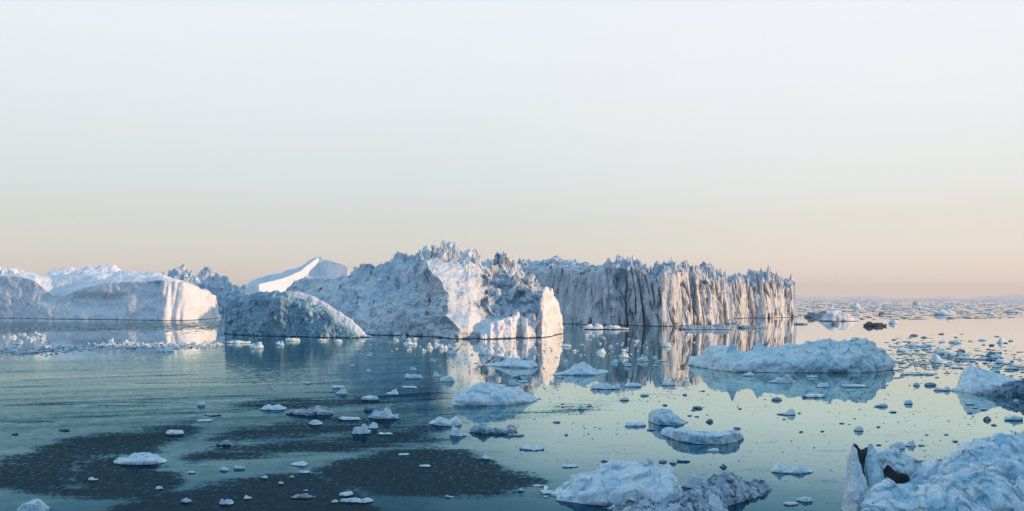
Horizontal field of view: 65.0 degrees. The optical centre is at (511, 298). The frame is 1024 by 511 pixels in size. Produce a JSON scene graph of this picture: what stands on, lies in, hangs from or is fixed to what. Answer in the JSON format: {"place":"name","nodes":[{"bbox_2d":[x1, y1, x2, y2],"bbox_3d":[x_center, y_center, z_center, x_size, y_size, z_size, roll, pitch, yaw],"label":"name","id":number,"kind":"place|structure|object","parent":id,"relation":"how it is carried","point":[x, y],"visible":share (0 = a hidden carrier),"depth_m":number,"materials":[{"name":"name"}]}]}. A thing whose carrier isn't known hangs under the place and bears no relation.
{"place":"outdoors","nodes":[
{"label":"outdoors","id":0,"kind":"place"},
{"bbox_2d":[0,300,1023,510],"bbox_3d":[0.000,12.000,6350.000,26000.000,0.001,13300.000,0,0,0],"label":"sea","id":1,"kind":"structure","parent":0,"point":[123,402],"depth_m":84.18,"materials":[{"name":"liquid"}]},
{"bbox_2d":[17,499,49,510],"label":"ice floe","id":2,"kind":"object","parent":1,"relation":"on","point":[36,505],"visible":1,"depth_m":45.14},
{"bbox_2d":[0,264,221,320],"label":"iceberg","id":3,"kind":"object","parent":1,"relation":"on","point":[108,292],"visible":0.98,"depth_m":477.89,"materials":[{"name":"ice"}]},
{"bbox_2d":[0,320,221,335],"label":"brash ice","id":4,"kind":"structure","parent":1,"relation":"on","point":[209,326],"depth_m":326.43,"materials":[{"name":"ice"}]},
{"bbox_2d":[0,340,223,355],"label":"brash ice","id":5,"kind":"structure","parent":1,"relation":"on","point":[120,346],"depth_m":198.26,"materials":[{"name":"ice"}]},
{"bbox_2d":[114,452,166,464],"bbox_3d":[-27.543,11.711,59.387,4.463,0.917,2.887,0,0,0],"label":"ice floe","id":6,"kind":"object","parent":1,"relation":"on","point":[145,458],"visible":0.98,"depth_m":58.46,"materials":[{"name":"ice"}]},
{"bbox_2d":[157,346,173,351],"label":"ice floe","id":7,"kind":"object","parent":1,"relation":"on","point":[165,349],"visible":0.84,"depth_m":182.22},
{"bbox_2d":[166,429,183,434],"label":"ice floe","id":8,"kind":"object","parent":1,"relation":"on","point":[174,432],"visible":0.95,"depth_m":71.10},
{"bbox_2d":[181,498,191,502],"bbox_3d":[-19.241,11.912,47.440,0.538,0.333,0.326,0,0,17],"label":"ice chunk","id":9,"kind":"object","parent":1,"relation":"on","point":[185,500],"visible":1,"depth_m":47.37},
{"bbox_2d":[197,401,205,405],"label":"ice chunk","id":10,"kind":"object","parent":1,"relation":"on","point":[201,403],"visible":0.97,"depth_m":90.44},
{"bbox_2d":[161,264,245,311],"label":"iceberg","id":11,"kind":"object","parent":1,"relation":"on","point":[222,288],"visible":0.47,"depth_m":726.92,"materials":[{"name":"ice"}]},
{"bbox_2d":[198,419,211,421],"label":"ice floe","id":12,"kind":"object","parent":1,"relation":"on","point":[204,420],"visible":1,"depth_m":78.72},
{"bbox_2d":[204,413,220,415],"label":"ice floe","id":13,"kind":"object","parent":1,"relation":"on","point":[211,414],"visible":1,"depth_m":82.71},
{"bbox_2d":[216,440,231,444],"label":"ice floe","id":14,"kind":"object","parent":1,"relation":"on","point":[226,442],"visible":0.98,"depth_m":66.01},
{"bbox_2d":[219,499,233,504],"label":"ice floe","id":15,"kind":"object","parent":1,"relation":"on","point":[226,502],"visible":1,"depth_m":47.00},
{"bbox_2d":[226,340,250,343],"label":"ice floe","id":16,"kind":"object","parent":1,"relation":"on","point":[237,342],"visible":1,"depth_m":216.36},
{"bbox_2d":[234,466,244,469],"bbox_3d":[-19.236,11.921,56.777,0.849,0.300,0.483,0,0,8],"label":"ice chunk","id":17,"kind":"object","parent":1,"relation":"on","point":[239,467],"visible":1,"depth_m":56.60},
{"bbox_2d":[250,342,263,347],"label":"ice floe","id":18,"kind":"object","parent":1,"relation":"on","point":[257,345],"visible":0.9,"depth_m":196.37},
{"bbox_2d":[4,422,521,507],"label":"ice crumbs","id":19,"kind":"object","parent":1,"relation":"on","point":[262,467],"visible":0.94,"depth_m":58.69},
{"bbox_2d":[260,404,286,409],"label":"ice floe","id":20,"kind":"object","parent":1,"relation":"on","point":[273,407],"visible":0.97,"depth_m":86.99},
{"bbox_2d":[285,338,299,340],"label":"ice floe","id":21,"kind":"object","parent":1,"relation":"on","point":[292,339],"visible":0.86,"depth_m":229.38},
{"bbox_2d":[245,257,347,294],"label":"iceberg","id":22,"kind":"object","parent":1,"relation":"on","point":[317,267],"visible":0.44,"depth_m":682.81,"materials":[{"name":"ice"}]},
{"bbox_2d":[223,290,370,337],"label":"iceberg","id":23,"kind":"object","parent":1,"relation":"on","point":[289,313],"visible":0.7,"depth_m":257.12,"materials":[{"name":"ice"}]},
{"bbox_2d":[290,461,307,465],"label":"ice floe","id":24,"kind":"object","parent":1,"relation":"on","point":[302,463],"visible":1,"depth_m":57.92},
{"bbox_2d":[290,493,315,498],"bbox_3d":[-12.615,11.924,48.627,1.568,0.308,0.755,0,0,0],"label":"ice floe","id":25,"kind":"object","parent":1,"relation":"on","point":[302,496],"visible":1,"depth_m":48.45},
{"bbox_2d":[285,405,333,415],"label":"ice floe","id":26,"kind":"object","parent":1,"relation":"on","point":[316,410],"visible":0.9,"depth_m":83.28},
{"bbox_2d":[308,420,322,424],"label":"ice chunk","id":27,"kind":"object","parent":1,"relation":"on","point":[315,422],"visible":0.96,"depth_m":76.68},
{"bbox_2d":[332,385,344,387],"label":"ice chunk","id":28,"kind":"object","parent":1,"relation":"on","point":[338,386],"visible":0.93,"depth_m":108.03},
{"bbox_2d":[335,388,346,393],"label":"ice chunk","id":29,"kind":"object","parent":1,"relation":"on","point":[342,391],"visible":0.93,"depth_m":101.46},
{"bbox_2d":[339,491,352,495],"bbox_3d":[-10.126,11.921,49.047,0.849,0.300,0.484,0,0,-12],"label":"ice chunk","id":30,"kind":"object","parent":1,"relation":"on","point":[349,493],"visible":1,"depth_m":48.95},
{"bbox_2d":[339,417,360,419],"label":"ice floe","id":31,"kind":"object","parent":1,"relation":"on","point":[349,418],"visible":1,"depth_m":79.71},
{"bbox_2d":[339,497,373,502],"bbox_3d":[-9.218,11.925,47.642,2.081,0.311,0.800,0,0,0],"label":"ice floe","id":32,"kind":"object","parent":1,"relation":"on","point":[356,500],"visible":1,"depth_m":47.44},
{"bbox_2d":[351,423,370,434],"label":"ice floe","id":33,"kind":"object","parent":1,"relation":"on","point":[362,429],"visible":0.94,"depth_m":71.32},
{"bbox_2d":[361,395,378,399],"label":"ice floe","id":34,"kind":"object","parent":1,"relation":"on","point":[369,397],"visible":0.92,"depth_m":95.17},
{"bbox_2d":[364,406,378,410],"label":"ice floe","id":35,"kind":"object","parent":1,"relation":"on","point":[369,408],"visible":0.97,"depth_m":86.46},
{"bbox_2d":[367,422,377,428],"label":"ice chunk","id":36,"kind":"object","parent":1,"relation":"on","point":[373,425],"visible":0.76,"depth_m":74.48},
{"bbox_2d":[368,407,399,418],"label":"ice floe","id":37,"kind":"object","parent":1,"relation":"on","point":[386,413],"visible":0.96,"depth_m":80.45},
{"bbox_2d":[377,432,392,434],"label":"ice floe","id":38,"kind":"object","parent":1,"relation":"on","point":[382,433],"visible":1,"depth_m":71.02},
{"bbox_2d":[386,389,398,394],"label":"ice chunk","id":39,"kind":"object","parent":1,"relation":"on","point":[394,392],"visible":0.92,"depth_m":100.87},
{"bbox_2d":[403,341,416,344],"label":"ice floe","id":40,"kind":"object","parent":1,"relation":"on","point":[410,343],"visible":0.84,"depth_m":210.00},
{"bbox_2d":[404,374,422,378],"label":"ice floe","id":41,"kind":"object","parent":1,"relation":"on","point":[411,376],"visible":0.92,"depth_m":121.02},
{"bbox_2d":[286,240,563,338],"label":"iceberg","id":42,"kind":"object","parent":1,"relation":"on","point":[449,290],"visible":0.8,"depth_m":264.19,"materials":[{"name":"ice"}]},
{"bbox_2d":[433,371,441,376],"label":"ice chunk","id":43,"kind":"object","parent":1,"relation":"on","point":[436,374],"visible":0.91,"depth_m":123.76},
{"bbox_2d":[439,344,447,348],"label":"ice chunk","id":44,"kind":"object","parent":1,"relation":"on","point":[442,346],"visible":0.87,"depth_m":193.63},
{"bbox_2d":[429,416,462,426],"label":"ice floe","id":45,"kind":"object","parent":1,"relation":"on","point":[452,422],"visible":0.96,"depth_m":76.06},
{"bbox_2d":[439,376,454,381],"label":"ice floe","id":46,"kind":"object","parent":1,"relation":"on","point":[447,379],"visible":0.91,"depth_m":116.28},
{"bbox_2d":[447,349,456,354],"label":"ice chunk","id":47,"kind":"object","parent":1,"relation":"on","point":[451,352],"visible":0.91,"depth_m":173.56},
{"bbox_2d":[449,426,465,435],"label":"ice floe","id":48,"kind":"object","parent":1,"relation":"on","point":[454,431],"visible":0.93,"depth_m":70.31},
{"bbox_2d":[478,348,490,354],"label":"ice chunk","id":49,"kind":"object","parent":1,"relation":"on","point":[482,351],"visible":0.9,"depth_m":171.76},
{"bbox_2d":[470,422,516,433],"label":"ice floe","id":50,"kind":"object","parent":1,"relation":"on","point":[482,428],"visible":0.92,"depth_m":71.71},
{"bbox_2d":[452,382,540,405],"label":"ice floe","id":51,"kind":"object","parent":1,"relation":"on","point":[482,394],"visible":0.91,"depth_m":91.28,"materials":[{"name":"ice"}]},
{"bbox_2d":[484,357,537,368],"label":"ice floe","id":52,"kind":"object","parent":1,"relation":"on","point":[512,362],"visible":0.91,"depth_m":140.85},
{"bbox_2d":[508,379,518,384],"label":"ice chunk","id":53,"kind":"object","parent":1,"relation":"on","point":[514,382],"visible":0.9,"depth_m":111.89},
{"bbox_2d":[507,433,523,435],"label":"ice floe","id":54,"kind":"object","parent":1,"relation":"on","point":[512,434],"visible":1,"depth_m":70.35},
{"bbox_2d":[357,338,698,369],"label":"ice crumbs","id":55,"kind":"object","parent":1,"relation":"on","point":[537,350],"visible":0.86,"depth_m":189.36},
{"bbox_2d":[519,446,543,450],"bbox_3d":[1.604,11.921,64.227,1.983,0.309,1.196,0,0,21],"label":"ice floe","id":56,"kind":"object","parent":1,"relation":"on","point":[533,448],"visible":1,"depth_m":63.95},
{"bbox_2d":[562,464,577,467],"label":"ice floe","id":57,"kind":"object","parent":1,"relation":"on","point":[569,465],"visible":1,"depth_m":57.34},
{"bbox_2d":[553,362,608,375],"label":"ice floe","id":58,"kind":"object","parent":1,"relation":"on","point":[582,369],"visible":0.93,"depth_m":126.66,"materials":[{"name":"ice"}]},
{"bbox_2d":[583,323,603,329],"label":"ice floe","id":59,"kind":"object","parent":1,"relation":"on","point":[597,326],"visible":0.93,"depth_m":315.07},
{"bbox_2d":[595,348,605,352],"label":"ice chunk","id":60,"kind":"object","parent":1,"relation":"on","point":[602,350],"visible":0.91,"depth_m":177.81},
{"bbox_2d":[590,383,619,389],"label":"ice floe","id":61,"kind":"object","parent":1,"relation":"on","point":[606,386],"visible":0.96,"depth_m":106.79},
{"bbox_2d":[533,460,682,505],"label":"iceberg","id":62,"kind":"object","parent":1,"relation":"on","point":[610,482],"visible":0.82,"depth_m":47.26,"materials":[{"name":"ice"}]},
{"bbox_2d":[604,325,628,329],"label":"ice floe","id":63,"kind":"object","parent":1,"relation":"on","point":[611,327],"visible":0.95,"depth_m":315.11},
{"bbox_2d":[619,352,628,357],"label":"ice chunk","id":64,"kind":"object","parent":1,"relation":"on","point":[623,355],"visible":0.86,"depth_m":164.13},
{"bbox_2d":[517,254,734,325],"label":"iceberg","id":65,"kind":"object","parent":1,"relation":"on","point":[620,290],"visible":0.84,"depth_m":369.07,"materials":[{"name":"ice"}]},
{"bbox_2d":[625,383,640,386],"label":"ice floe","id":66,"kind":"object","parent":1,"relation":"on","point":[632,385],"visible":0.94,"depth_m":109.49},
{"bbox_2d":[624,422,645,426],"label":"ice floe","id":67,"kind":"object","parent":1,"relation":"on","point":[636,424],"visible":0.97,"depth_m":75.78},
{"bbox_2d":[636,356,647,361],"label":"ice chunk","id":68,"kind":"object","parent":1,"relation":"on","point":[643,359],"visible":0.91,"depth_m":154.23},
{"bbox_2d":[662,342,670,346],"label":"ice chunk","id":69,"kind":"object","parent":1,"relation":"on","point":[665,344],"visible":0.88,"depth_m":201.40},
{"bbox_2d":[648,409,687,425],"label":"ice floe","id":70,"kind":"object","parent":1,"relation":"on","point":[665,417],"visible":0.98,"depth_m":76.46,"materials":[{"name":"ice"}]},
{"bbox_2d":[661,381,674,385],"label":"ice floe","id":71,"kind":"object","parent":1,"relation":"on","point":[664,383],"visible":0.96,"depth_m":111.21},
{"bbox_2d":[677,458,689,461],"bbox_3d":[12.669,11.940,59.435,0.989,0.286,0.576,0,0,-1],"label":"ice chunk","id":72,"kind":"object","parent":1,"relation":"on","point":[683,460],"visible":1,"depth_m":59.26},
{"bbox_2d":[602,472,771,510],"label":"iceberg","id":73,"kind":"object","parent":1,"relation":"on","point":[723,491],"visible":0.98,"depth_m":45.98,"materials":[{"name":"ice"}]},
{"bbox_2d":[681,472,704,487],"bbox_3d":[11.604,11.631,51.259,1.722,1.383,0.866,0,0,0],"label":"ice floe","id":74,"kind":"object","parent":1,"relation":"on","point":[693,480],"visible":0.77,"depth_m":50.96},
{"bbox_2d":[661,427,743,444],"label":"ice floe","id":75,"kind":"object","parent":1,"relation":"on","point":[691,435],"visible":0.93,"depth_m":67.01,"materials":[{"name":"ice"}]},
{"bbox_2d":[678,324,734,329],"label":"ice floe","id":76,"kind":"object","parent":1,"relation":"on","point":[711,327],"visible":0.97,"depth_m":315.98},
{"bbox_2d":[707,448,718,451],"bbox_3d":[15.886,11.911,63.410,0.898,0.337,0.543,0,0,22],"label":"ice chunk","id":77,"kind":"object","parent":1,"relation":"on","point":[714,449],"visible":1,"depth_m":63.23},
{"bbox_2d":[698,261,797,318],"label":"iceberg","id":78,"kind":"object","parent":1,"relation":"on","point":[760,293],"visible":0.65,"depth_m":507.30,"materials":[{"name":"ice"}]},
{"bbox_2d":[742,372,755,375],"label":"ice floe","id":79,"kind":"object","parent":1,"relation":"on","point":[749,374],"visible":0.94,"depth_m":124.97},
{"bbox_2d":[738,323,767,327],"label":"ice floe","id":80,"kind":"object","parent":1,"relation":"on","point":[760,325],"visible":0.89,"depth_m":329.44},
{"bbox_2d":[534,367,1014,472],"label":"ice crumbs","id":81,"kind":"object","parent":1,"relation":"on","point":[763,415],"visible":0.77,"depth_m":88.66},
{"bbox_2d":[769,374,794,382],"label":"ice floe","id":82,"kind":"object","parent":1,"relation":"on","point":[786,378],"visible":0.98,"depth_m":114.61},
{"bbox_2d":[777,409,795,414],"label":"ice floe","id":83,"kind":"object","parent":1,"relation":"on","point":[790,412],"visible":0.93,"depth_m":83.20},
{"bbox_2d":[687,337,894,372],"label":"iceberg","id":84,"kind":"object","parent":1,"relation":"on","point":[854,355],"visible":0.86,"depth_m":132.44,"materials":[{"name":"ice"}]},
{"bbox_2d":[784,502,797,504],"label":"ice floe","id":85,"kind":"object","parent":1,"relation":"on","point":[790,503],"visible":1,"depth_m":46.83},
{"bbox_2d":[771,461,812,473],"bbox_3d":[19.632,11.735,56.203,3.342,0.807,2.278,0,0,0],"label":"ice floe","id":86,"kind":"object","parent":1,"relation":"on","point":[778,467],"visible":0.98,"depth_m":55.52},
{"bbox_2d":[796,496,812,501],"bbox_3d":[17.375,11.903,47.732,0.877,0.366,0.531,0,0,40],"label":"ice floe","id":87,"kind":"object","parent":1,"relation":"on","point":[805,499],"visible":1,"depth_m":47.56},
{"bbox_2d":[802,393,825,397],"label":"ice floe","id":88,"kind":"object","parent":1,"relation":"on","point":[812,395],"visible":0.98,"depth_m":97.87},
{"bbox_2d":[804,310,827,317],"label":"ice floe","id":89,"kind":"object","parent":1,"relation":"on","point":[819,314],"visible":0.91,"depth_m":521.86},
{"bbox_2d":[816,383,828,387],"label":"ice floe","id":90,"kind":"object","parent":1,"relation":"on","point":[823,385],"visible":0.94,"depth_m":108.80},
{"bbox_2d":[819,310,858,320],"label":"ice floe","id":91,"kind":"object","parent":1,"relation":"on","point":[837,315],"visible":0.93,"depth_m":432.96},
{"bbox_2d":[840,384,866,387],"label":"ice floe","id":92,"kind":"object","parent":1,"relation":"on","point":[854,385],"visible":0.98,"depth_m":109.12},
{"bbox_2d":[854,425,863,430],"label":"ice chunk","id":93,"kind":"object","parent":1,"relation":"on","point":[858,428],"visible":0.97,"depth_m":72.98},
{"bbox_2d":[863,321,886,325],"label":"ice floe","id":94,"kind":"object","parent":1,"relation":"on","point":[868,323],"visible":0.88,"depth_m":351.80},
{"bbox_2d":[874,403,887,406],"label":"ice chunk","id":95,"kind":"object","parent":1,"relation":"on","point":[881,405],"visible":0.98,"depth_m":89.43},
{"bbox_2d":[888,319,898,323],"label":"ice chunk","id":96,"kind":"object","parent":1,"relation":"on","point":[893,321],"visible":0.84,"depth_m":387.16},
{"bbox_2d":[889,442,904,448],"bbox_3d":[30.957,11.806,64.582,1.187,0.735,0.718,0,0,25],"label":"ice floe","id":97,"kind":"object","parent":1,"relation":"on","point":[899,445],"visible":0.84,"depth_m":64.34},
{"bbox_2d":[897,348,908,350],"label":"ice chunk","id":98,"kind":"object","parent":1,"relation":"on","point":[902,349],"visible":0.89,"depth_m":184.36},
{"bbox_2d":[905,440,915,446],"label":"ice chunk","id":99,"kind":"object","parent":1,"relation":"on","point":[910,443],"visible":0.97,"depth_m":65.44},
{"bbox_2d":[907,372,923,374],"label":"ice floe","id":100,"kind":"object","parent":1,"relation":"on","point":[909,373],"visible":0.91,"depth_m":127.08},
{"bbox_2d":[925,382,935,385],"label":"ice chunk","id":101,"kind":"object","parent":1,"relation":"on","point":[930,384],"visible":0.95,"depth_m":111.12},
{"bbox_2d":[841,431,1023,510],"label":"iceberg","id":102,"kind":"object","parent":1,"relation":"on","point":[981,474],"visible":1,"depth_m":43.78,"materials":[{"name":"ice"}]},
{"bbox_2d":[934,360,946,363],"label":"ice chunk","id":103,"kind":"object","parent":1,"relation":"on","point":[941,362],"visible":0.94,"depth_m":149.29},
{"bbox_2d":[931,354,952,362],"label":"ice floe","id":104,"kind":"object","parent":1,"relation":"on","point":[935,357],"visible":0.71,"depth_m":151.47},
{"bbox_2d":[933,386,950,390],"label":"ice floe","id":105,"kind":"object","parent":1,"relation":"on","point":[946,388],"visible":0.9,"depth_m":105.09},
{"bbox_2d":[935,350,949,353],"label":"ice floe","id":106,"kind":"object","parent":1,"relation":"on","point":[941,352],"visible":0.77,"depth_m":174.37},
{"bbox_2d":[934,308,955,314],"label":"ice floe","id":107,"kind":"object","parent":1,"relation":"on","point":[947,311],"visible":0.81,"depth_m":604.56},
{"bbox_2d":[944,352,956,355],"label":"ice floe","id":108,"kind":"object","parent":1,"relation":"on","point":[953,354],"visible":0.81,"depth_m":168.88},
{"bbox_2d":[885,337,1023,380],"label":"brash ice","id":109,"kind":"structure","parent":1,"relation":"on","point":[939,355],"depth_m":158.91,"materials":[{"name":"ice"}]},
{"bbox_2d":[949,340,960,342],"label":"ice chunk","id":110,"kind":"object","parent":1,"relation":"on","point":[954,341],"visible":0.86,"depth_m":218.98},
{"bbox_2d":[954,355,970,358],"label":"ice floe","id":111,"kind":"object","parent":1,"relation":"on","point":[962,357],"visible":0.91,"depth_m":159.93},
{"bbox_2d":[951,365,1023,396],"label":"iceberg","id":112,"kind":"object","parent":1,"relation":"on","point":[975,380],"visible":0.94,"depth_m":102.91,"materials":[{"name":"ice"}]},
{"bbox_2d":[986,351,997,355],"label":"ice chunk","id":113,"kind":"object","parent":1,"relation":"on","point":[989,353],"visible":0.77,"depth_m":169.06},
{"bbox_2d":[996,337,1006,342],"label":"ice chunk","id":114,"kind":"object","parent":1,"relation":"on","point":[1001,340],"visible":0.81,"depth_m":218.95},
{"bbox_2d":[994,359,1009,363],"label":"ice floe","id":115,"kind":"object","parent":1,"relation":"on","point":[1000,361],"visible":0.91,"depth_m":149.32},
{"bbox_2d":[1005,366,1018,369],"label":"ice chunk","id":116,"kind":"object","parent":1,"relation":"on","point":[1011,368],"visible":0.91,"depth_m":136.17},
{"bbox_2d":[1004,415,1022,420],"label":"ice floe","id":117,"kind":"object","parent":1,"relation":"on","point":[1013,418],"visible":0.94,"depth_m":79.24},
{"bbox_2d":[1009,364,1023,366],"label":"ice floe","id":118,"kind":"object","parent":1,"relation":"on","point":[1016,365],"visible":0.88,"depth_m":141.20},
{"bbox_2d":[0,0,1023,298],"label":"sky","id":119,"kind":"structure","parent":0,"point":[845,148],"materials":[{"name":"white"}]},
{"bbox_2d":[796,295,1023,299],"bbox_3d":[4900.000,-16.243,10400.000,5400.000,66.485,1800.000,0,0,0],"label":"hills","id":120,"kind":"structure","parent":0,"point":[1014,297],"depth_m":10322.26,"materials":[{"name":"grey"}]},
{"bbox_2d":[797,299,1023,319],"bbox_3d":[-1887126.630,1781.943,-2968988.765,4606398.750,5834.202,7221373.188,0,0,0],"label":"pack ice","id":121,"kind":"structure","parent":0,"point":[860,302],"depth_m":1431.01,"materials":[{"name":"ice"}]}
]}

